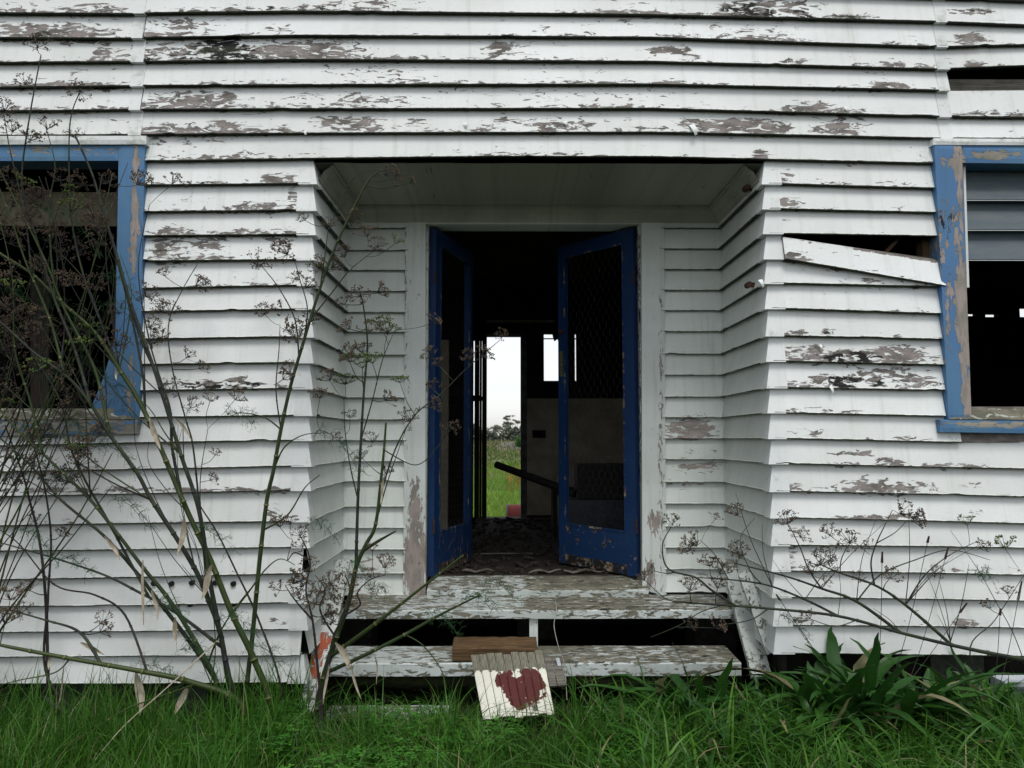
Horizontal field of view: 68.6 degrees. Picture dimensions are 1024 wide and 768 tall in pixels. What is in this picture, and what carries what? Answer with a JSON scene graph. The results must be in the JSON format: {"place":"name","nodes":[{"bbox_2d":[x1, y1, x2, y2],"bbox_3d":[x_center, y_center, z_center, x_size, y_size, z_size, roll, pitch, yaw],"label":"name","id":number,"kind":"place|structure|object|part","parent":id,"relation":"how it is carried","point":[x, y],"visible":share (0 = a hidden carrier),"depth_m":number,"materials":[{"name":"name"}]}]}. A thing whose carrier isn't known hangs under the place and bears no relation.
{"place":"outdoors","nodes":[
{"label":"outdoors","id":0,"kind":"place"},
{"bbox_2d":[5,443,983,767],"bbox_3d":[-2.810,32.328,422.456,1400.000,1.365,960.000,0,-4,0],"label":"ground","id":1,"kind":"structure","parent":0,"point":[567,635],"depth_m":4.24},
{"bbox_2d":[0,172,147,631],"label":"fennel plant","id":2,"kind":"object","parent":1,"relation":"on","point":[58,477],"visible":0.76,"depth_m":3.42,"materials":[{"name":"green plant"}]},
{"bbox_2d":[0,32,296,759],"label":"fennel plant","id":3,"kind":"object","parent":1,"relation":"on","point":[206,582],"visible":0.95,"depth_m":3.36,"materials":[{"name":"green plant"}]},
{"bbox_2d":[244,729,304,764],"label":"plantain plant","id":4,"kind":"object","parent":1,"relation":"on","point":[284,748],"visible":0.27,"depth_m":3.11,"materials":[{"name":"green plant"}]},
{"bbox_2d":[223,163,417,705],"bbox_3d":[-0.873,0.304,3.390,0.882,2.651,0.293,0,-4,0],"label":"fennel plant","id":5,"kind":"object","parent":1,"relation":"on","point":[325,269],"visible":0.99,"depth_m":3.44,"materials":[{"name":"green plant"}]},
{"bbox_2d":[268,513,395,740],"bbox_3d":[-0.815,1.107,3.339,0.607,1.064,0.300,0,-4,0],"label":"dead weed","id":6,"kind":"object","parent":1,"relation":"on","point":[310,616],"visible":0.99,"depth_m":3.38,"materials":[{"name":"brown plant"}]},
{"bbox_2d":[314,280,523,733],"bbox_3d":[-0.431,0.583,3.464,0.976,2.124,0.286,0,-4,0],"label":"fennel plant","id":7,"kind":"object","parent":1,"relation":"on","point":[342,648],"visible":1,"depth_m":3.48,"materials":[{"name":"brown plant"}]},
{"bbox_2d":[487,424,503,433],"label":"gum tree","id":8,"kind":"object","parent":1,"relation":"on","point":[498,426],"visible":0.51,"depth_m":172.45,"materials":[{"name":"green plant"}]},
{"bbox_2d":[473,459,520,516],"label":"field grass","id":9,"kind":"structure","parent":1,"relation":"on","point":[494,509],"depth_m":17.38,"materials":[{"name":"green plant"}]},
{"bbox_2d":[473,439,520,467],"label":"mound grass","id":10,"kind":"structure","parent":1,"relation":"on","point":[494,444],"depth_m":24.55,"materials":[{"name":"green plant"}]},
{"bbox_2d":[473,423,520,441],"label":"scrub","id":11,"kind":"object","parent":1,"relation":"on","point":[509,433],"visible":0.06,"depth_m":164.09,"materials":[{"name":"green plant"}]},
{"bbox_2d":[490,424,507,432],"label":"gum tree","id":12,"kind":"object","parent":1,"relation":"on","point":[504,426],"visible":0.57,"depth_m":177.88,"materials":[{"name":"green plant"}]},
{"bbox_2d":[502,415,520,427],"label":"gum tree","id":13,"kind":"object","parent":1,"relation":"on","point":[507,420],"visible":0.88,"depth_m":184.06,"materials":[{"name":"green plant"}]},
{"bbox_2d":[0,0,1023,721],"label":"weatherboard house","id":14,"kind":"structure","parent":1,"relation":"on","point":[758,260],"depth_m":3.80,"materials":[{"name":"white paint"}]},
{"bbox_2d":[0,136,150,435],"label":"window","id":15,"kind":"structure","parent":14,"relation":"in","point":[101,152],"depth_m":3.73,"materials":[{"name":"blue paint"}]},
{"bbox_2d":[427,228,472,576],"bbox_3d":[-0.387,0.115,4.833,0.047,2.106,0.655,-1,-4,17],"label":"door","id":16,"kind":"structure","parent":14,"relation":"in","point":[446,545],"depth_m":4.66,"materials":[{"name":"blue paint"}]},
{"bbox_2d":[462,568,493,572],"bbox_3d":[-0.207,1.152,4.633,0.200,0.020,0.058,0,-4,0],"label":"litter scrap","id":17,"kind":"object","parent":14,"relation":"on","point":[472,570],"visible":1,"depth_m":4.62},
{"bbox_2d":[452,636,536,660],"bbox_3d":[-0.087,1.353,3.838,0.427,0.082,0.162,0,-4,0],"label":"timber block","id":18,"kind":"object","parent":14,"relation":"on","point":[466,648],"depth_m":3.77,"materials":[{"name":"brown wood"}]},
{"bbox_2d":[477,553,532,553],"bbox_3d":[-0.050,1.205,5.335,0.402,0.004,0.024,0,-4,-3],"label":"litter scrap","id":19,"kind":"object","parent":14,"relation":"on","point":[505,553],"visible":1,"depth_m":5.32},
{"bbox_2d":[442,516,607,574],"bbox_3d":[0.105,1.269,6.166,2.142,0.055,3.268,0,-4,0],"label":"floor debris","id":20,"kind":"object","parent":14,"relation":"on","point":[480,549],"visible":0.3,"depth_m":5.67,"materials":[{"name":"brown soil"}]},
{"bbox_2d":[494,461,576,496],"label":"dark beam","id":21,"kind":"structure","parent":14,"relation":"attached to","point":[542,481],"depth_m":6.00,"materials":[{"name":"black wood"}]},
{"bbox_2d":[529,569,560,572],"bbox_3d":[0.203,1.152,4.616,0.200,0.022,0.058,0,-4,0],"label":"litter scrap","id":22,"kind":"object","parent":14,"relation":"on","point":[544,570],"visible":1,"depth_m":4.61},
{"bbox_2d":[554,598,566,696],"bbox_3d":[0.234,1.319,3.797,0.044,0.391,0.471,0,-4,-4],"label":"loose string","id":23,"kind":"object","parent":14,"relation":"hanging from","point":[559,649],"visible":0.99,"depth_m":3.74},
{"bbox_2d":[542,333,579,383],"bbox_3d":[0.519,-0.271,7.986,0.399,0.539,0.060,0,-4,0],"label":"rear window frame","id":24,"kind":"structure","parent":14,"relation":"in","point":[571,364],"depth_m":7.96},
{"bbox_2d":[564,569,604,572],"bbox_3d":[0.449,1.151,4.618,0.260,0.019,0.058,0,-4,0],"label":"litter scrap","id":25,"kind":"object","parent":14,"relation":"on","point":[579,570],"visible":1,"depth_m":4.61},
{"bbox_2d":[557,496,623,542],"bbox_3d":[0.766,1.079,5.891,0.790,0.366,0.500,0,-4,0],"label":"old cabinet","id":26,"kind":"object","parent":14,"relation":"on","point":[591,516],"visible":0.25,"depth_m":5.65,"materials":[{"name":"wood"}]},
{"bbox_3d":[0.767,1.056,5.651,0.730,0.256,0.018,0,-4,0],"label":"door","id":27,"kind":"part","parent":26,"relation":"part of","materials":[{"name":"wood"}]},
{"bbox_2d":[574,463,623,497],"bbox_3d":[0.810,0.771,6.005,0.600,0.263,0.280,0,-4,0],"label":"dark box","id":28,"kind":"object","parent":26,"relation":"on","point":[587,489],"visible":0.5,"depth_m":5.87,"materials":[{"name":"black"}]},
{"bbox_2d":[558,228,640,576],"bbox_3d":[0.535,0.106,4.762,0.061,2.113,0.656,4,-6,-42],"label":"door","id":29,"kind":"structure","parent":14,"relation":"in","point":[614,550],"depth_m":4.64,"materials":[{"name":"blue paint"}]},
{"bbox_2d":[929,138,1023,432],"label":"window","id":30,"kind":"structure","parent":14,"relation":"in","point":[978,192],"depth_m":3.75,"materials":[{"name":"blue paint"}]},
{"bbox_2d":[0,638,1023,767],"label":"grass","id":31,"kind":"structure","parent":1,"relation":"on","point":[149,742],"depth_m":3.07,"materials":[{"name":"green plant"}]},
{"bbox_2d":[503,464,520,490],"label":"orange flowers","id":32,"kind":"object","parent":1,"relation":"on","point":[519,483],"visible":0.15,"depth_m":19.84,"materials":[{"name":"plant"}]},
{"bbox_2d":[506,504,520,516],"bbox_3d":[0.360,1.794,9.345,0.870,0.604,0.604,0,-4,0],"label":"red drum","id":33,"kind":"object","parent":1,"relation":"on","point":[513,510],"visible":0.11,"depth_m":9.19,"materials":[{"name":"metal"}]},
{"bbox_2d":[511,436,520,447],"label":"bush","id":34,"kind":"object","parent":1,"relation":"on","point":[517,441],"visible":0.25,"depth_m":25.86,"materials":[{"name":"green plant"}]},
{"bbox_2d":[471,650,565,720],"bbox_3d":[0.028,1.427,3.566,0.461,0.251,0.272,0,-4,0],"label":"heart board","id":35,"kind":"object","parent":1,"relation":"on","point":[524,665],"visible":0.95,"depth_m":3.57,"materials":[{"name":"paint"}]},
{"bbox_2d":[167,698,897,767],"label":"clover","id":36,"kind":"object","parent":1,"relation":"on","point":[409,753],"visible":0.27,"depth_m":3.10,"materials":[{"name":"green plant"}]},
{"bbox_2d":[578,642,818,754],"bbox_3d":[0.683,1.415,3.404,0.727,0.414,1.182,1,-4,-18],"label":"plantain plant","id":37,"kind":"object","parent":1,"relation":"on","point":[677,680],"visible":0.45,"depth_m":3.41,"materials":[{"name":"green plant"}]},
{"bbox_2d":[686,667,791,721],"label":"plantain plant","id":38,"kind":"object","parent":1,"relation":"on","point":[755,680],"visible":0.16,"depth_m":3.59,"materials":[{"name":"green plant"}]},
{"bbox_2d":[737,715,810,766],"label":"plantain plant","id":39,"kind":"object","parent":1,"relation":"on","point":[754,737],"visible":0.17,"depth_m":3.09,"materials":[{"name":"green plant"}]},
{"bbox_2d":[704,661,863,740],"bbox_3d":[1.264,1.436,3.386,0.606,0.344,0.612,-3,-5,37],"label":"plantain plant","id":40,"kind":"object","parent":1,"relation":"on","point":[803,690],"visible":0.33,"depth_m":3.40,"materials":[{"name":"green plant"}]},
{"bbox_2d":[636,495,1023,698],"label":"fennel plant","id":41,"kind":"object","parent":1,"relation":"on","point":[895,629],"visible":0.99,"depth_m":3.42,"materials":[{"name":"brown plant"}]},
{"bbox_2d":[744,692,923,761],"bbox_3d":[1.333,1.435,3.176,0.800,0.347,0.475,0,-4,0],"label":"plantain plant","id":42,"kind":"object","parent":1,"relation":"on","point":[824,704],"visible":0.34,"depth_m":3.15,"materials":[{"name":"green plant"}]},
{"bbox_2d":[814,739,891,767],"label":"plantain plant","id":43,"kind":"object","parent":1,"relation":"on","point":[860,753],"visible":0.27,"depth_m":2.96,"materials":[{"name":"green plant"}]},
{"bbox_2d":[684,536,1023,753],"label":"plantain plant","id":44,"kind":"object","parent":1,"relation":"on","point":[869,670],"visible":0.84,"depth_m":3.28,"materials":[{"name":"green plant"}]},
{"bbox_2d":[869,653,1013,729],"bbox_3d":[1.896,1.427,3.330,0.844,0.358,0.481,0,-4,0],"label":"plantain plant","id":45,"kind":"object","parent":1,"relation":"on","point":[929,674],"visible":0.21,"depth_m":3.37,"materials":[{"name":"green plant"}]},
{"bbox_2d":[879,705,1013,755],"bbox_3d":[1.777,1.469,3.067,0.559,0.233,0.440,-2,-5,30],"label":"plantain plant","id":46,"kind":"object","parent":1,"relation":"on","point":[934,721],"visible":0.3,"depth_m":3.10,"materials":[{"name":"green plant"}]},
{"bbox_2d":[891,581,1023,746],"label":"plantain plant","id":47,"kind":"object","parent":1,"relation":"on","point":[965,668],"visible":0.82,"depth_m":3.44,"materials":[{"name":"green plant"}]},
{"bbox_2d":[954,726,1014,761],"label":"plantain plant","id":48,"kind":"object","parent":1,"relation":"on","point":[957,734],"visible":0.25,"depth_m":2.95,"materials":[{"name":"green plant"}]},
{"bbox_2d":[990,675,1023,709],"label":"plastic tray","id":49,"kind":"object","parent":1,"relation":"on","point":[1013,678],"visible":0.18,"depth_m":3.56,"materials":[{"name":"white plastic"}]},
{"bbox_2d":[499,441,518,449],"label":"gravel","id":50,"kind":"structure","parent":0,"point":[511,446],"depth_m":26.65,"materials":[{"name":"grey gravel"}]},
{"bbox_2d":[473,309,1023,435],"label":"sky","id":51,"kind":"structure","parent":0,"point":[503,373],"materials":[{"name":"white"}]}
]}

